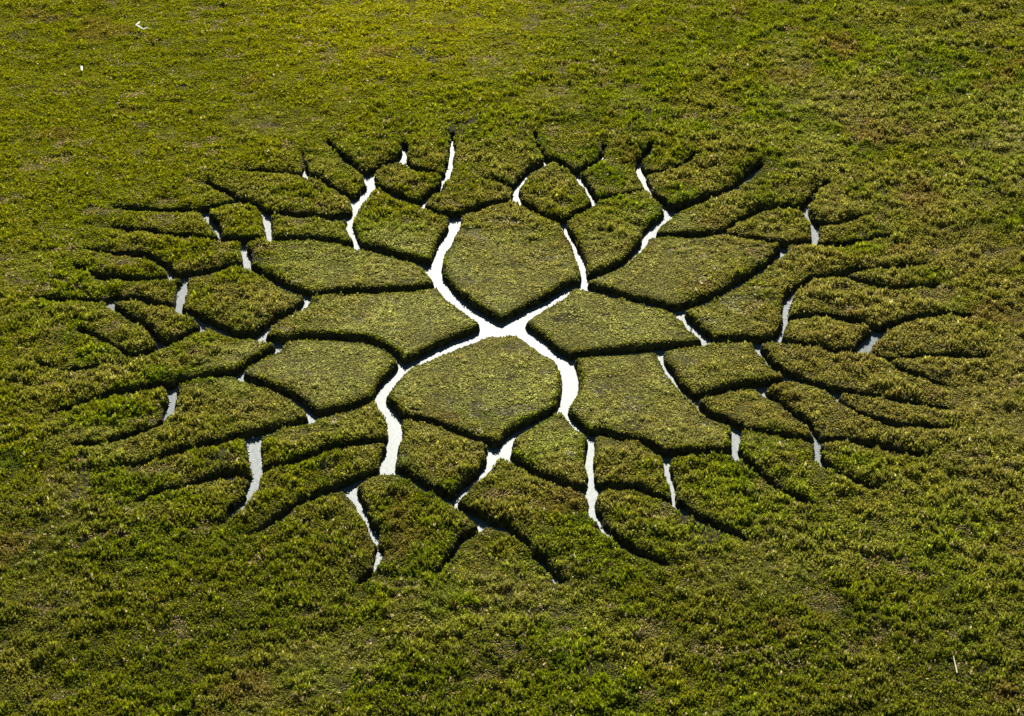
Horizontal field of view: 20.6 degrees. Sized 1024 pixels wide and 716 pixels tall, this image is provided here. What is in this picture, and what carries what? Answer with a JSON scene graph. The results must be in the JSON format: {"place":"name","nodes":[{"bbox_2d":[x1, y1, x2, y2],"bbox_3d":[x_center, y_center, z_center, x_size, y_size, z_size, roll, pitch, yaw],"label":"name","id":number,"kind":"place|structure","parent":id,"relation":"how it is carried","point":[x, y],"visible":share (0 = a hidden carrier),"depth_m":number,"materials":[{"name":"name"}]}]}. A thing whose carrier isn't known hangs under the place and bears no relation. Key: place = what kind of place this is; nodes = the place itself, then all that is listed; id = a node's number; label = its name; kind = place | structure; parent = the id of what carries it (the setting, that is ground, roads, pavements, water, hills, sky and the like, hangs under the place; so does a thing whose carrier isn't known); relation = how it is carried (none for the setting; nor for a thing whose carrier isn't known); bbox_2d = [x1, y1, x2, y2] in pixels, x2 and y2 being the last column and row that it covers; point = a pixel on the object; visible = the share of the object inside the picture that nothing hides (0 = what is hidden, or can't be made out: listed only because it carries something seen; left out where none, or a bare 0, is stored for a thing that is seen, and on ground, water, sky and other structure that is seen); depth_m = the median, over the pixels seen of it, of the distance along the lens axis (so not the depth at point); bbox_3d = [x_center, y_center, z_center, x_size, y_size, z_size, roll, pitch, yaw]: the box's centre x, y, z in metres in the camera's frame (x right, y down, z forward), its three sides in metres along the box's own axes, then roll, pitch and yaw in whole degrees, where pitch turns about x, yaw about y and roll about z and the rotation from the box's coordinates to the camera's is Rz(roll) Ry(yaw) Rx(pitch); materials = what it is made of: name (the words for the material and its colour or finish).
{"place":"outdoors","nodes":[
{"label":"outdoors","id":0,"kind":"place"},
{"bbox_2d":[103,138,913,584],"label":"water","id":1,"kind":"structure","parent":0,"point":[513,326],"depth_m":354.01,"materials":[{"name":"grey liquid"}]},
{"bbox_2d":[0,0,1023,715],"bbox_3d":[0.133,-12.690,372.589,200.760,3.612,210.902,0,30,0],"label":"marsh grass","id":2,"kind":"structure","parent":0,"point":[992,162],"depth_m":344.99,"materials":[{"name":"green plant"}]},
{"label":"creek bed","id":3,"kind":"structure","parent":0,"visible":0},
{"bbox_2d":[114,298,200,346],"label":"marsh island","id":4,"kind":"structure","parent":3,"relation":"on","point":[165,326],"depth_m":358.17,"materials":[{"name":"plant"}]},
{"bbox_2d":[209,202,266,243],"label":"marsh island","id":5,"kind":"structure","parent":3,"relation":"on","point":[241,223],"depth_m":381.82,"materials":[{"name":"plant"}]},
{"bbox_2d":[182,265,304,338],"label":"marsh island","id":6,"kind":"structure","parent":3,"relation":"on","point":[238,302],"depth_m":362.35,"materials":[{"name":"plant"}]},
{"bbox_2d":[270,212,353,248],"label":"marsh island","id":7,"kind":"structure","parent":3,"relation":"on","point":[286,228],"depth_m":380.11,"materials":[{"name":"plant"}]},
{"bbox_2d":[244,339,398,417],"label":"marsh island","id":8,"kind":"structure","parent":3,"relation":"on","point":[319,379],"depth_m":346.71,"materials":[{"name":"plant"}]},
{"bbox_2d":[259,400,388,472],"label":"marsh island","id":9,"kind":"structure","parent":3,"relation":"on","point":[367,424],"depth_m":333.55,"materials":[{"name":"plant"}]},
{"bbox_2d":[246,236,433,297],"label":"marsh island","id":10,"kind":"structure","parent":3,"relation":"on","point":[310,268],"depth_m":370.35,"materials":[{"name":"plant"}]},
{"bbox_2d":[266,287,479,364],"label":"marsh island","id":11,"kind":"structure","parent":3,"relation":"on","point":[405,328],"depth_m":357.74,"materials":[{"name":"plant"}]},
{"bbox_2d":[352,187,448,266],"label":"marsh island","id":12,"kind":"structure","parent":3,"relation":"on","point":[385,223],"depth_m":380.43,"materials":[{"name":"plant"}]},
{"bbox_2d":[374,162,441,205],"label":"marsh island","id":13,"kind":"structure","parent":3,"relation":"on","point":[400,180],"depth_m":392.77,"materials":[{"name":"plant"}]},
{"bbox_2d":[395,418,487,501],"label":"marsh island","id":14,"kind":"structure","parent":3,"relation":"on","point":[440,461],"depth_m":328.93,"materials":[{"name":"plant"}]},
{"bbox_2d":[386,334,562,448],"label":"marsh island","id":15,"kind":"structure","parent":3,"relation":"on","point":[495,392],"depth_m":342.89,"materials":[{"name":"plant"}]},
{"bbox_2d":[441,199,581,323],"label":"marsh island","id":16,"kind":"structure","parent":3,"relation":"on","point":[505,262],"depth_m":372.14,"materials":[{"name":"plant"}]},
{"bbox_2d":[510,412,588,491],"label":"marsh island","id":17,"kind":"structure","parent":3,"relation":"on","point":[554,448],"depth_m":330.07,"materials":[{"name":"plant"}]},
{"bbox_2d":[518,161,591,224],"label":"marsh island","id":18,"kind":"structure","parent":3,"relation":"on","point":[554,191],"depth_m":389.43,"materials":[{"name":"plant"}]},
{"bbox_2d":[525,288,701,360],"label":"marsh island","id":19,"kind":"structure","parent":3,"relation":"on","point":[576,323],"depth_m":356.70,"materials":[{"name":"plant"}]},
{"bbox_2d":[566,189,663,279],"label":"marsh island","id":20,"kind":"structure","parent":3,"relation":"on","point":[606,235],"depth_m":380.49,"materials":[{"name":"plant"}]},
{"bbox_2d":[593,436,672,504],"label":"marsh island","id":21,"kind":"structure","parent":3,"relation":"on","point":[630,465],"depth_m":327.24,"materials":[{"name":"plant"}]},
{"bbox_2d":[568,352,731,457],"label":"marsh island","id":22,"kind":"structure","parent":3,"relation":"on","point":[642,400],"depth_m":338.83,"materials":[{"name":"plant"}]},
{"bbox_2d":[587,234,779,311],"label":"marsh island","id":23,"kind":"structure","parent":3,"relation":"on","point":[671,274],"depth_m":370.05,"materials":[{"name":"plant"}]},
{"bbox_2d":[663,340,783,401],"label":"marsh island","id":24,"kind":"structure","parent":3,"relation":"on","point":[704,371],"depth_m":347.22,"materials":[{"name":"plant"}]},
{"bbox_2d":[698,389,814,442],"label":"marsh island","id":25,"kind":"structure","parent":3,"relation":"on","point":[740,410],"depth_m":338.19,"materials":[{"name":"plant"}]},
{"bbox_2d":[726,207,811,248],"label":"marsh island","id":26,"kind":"structure","parent":3,"relation":"on","point":[785,228],"depth_m":380.26,"materials":[{"name":"plant"}]},
{"bbox_2d":[781,314,870,353],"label":"marsh island","id":27,"kind":"structure","parent":3,"relation":"on","point":[829,334],"depth_m":354.72,"materials":[{"name":"plant"}]}
]}

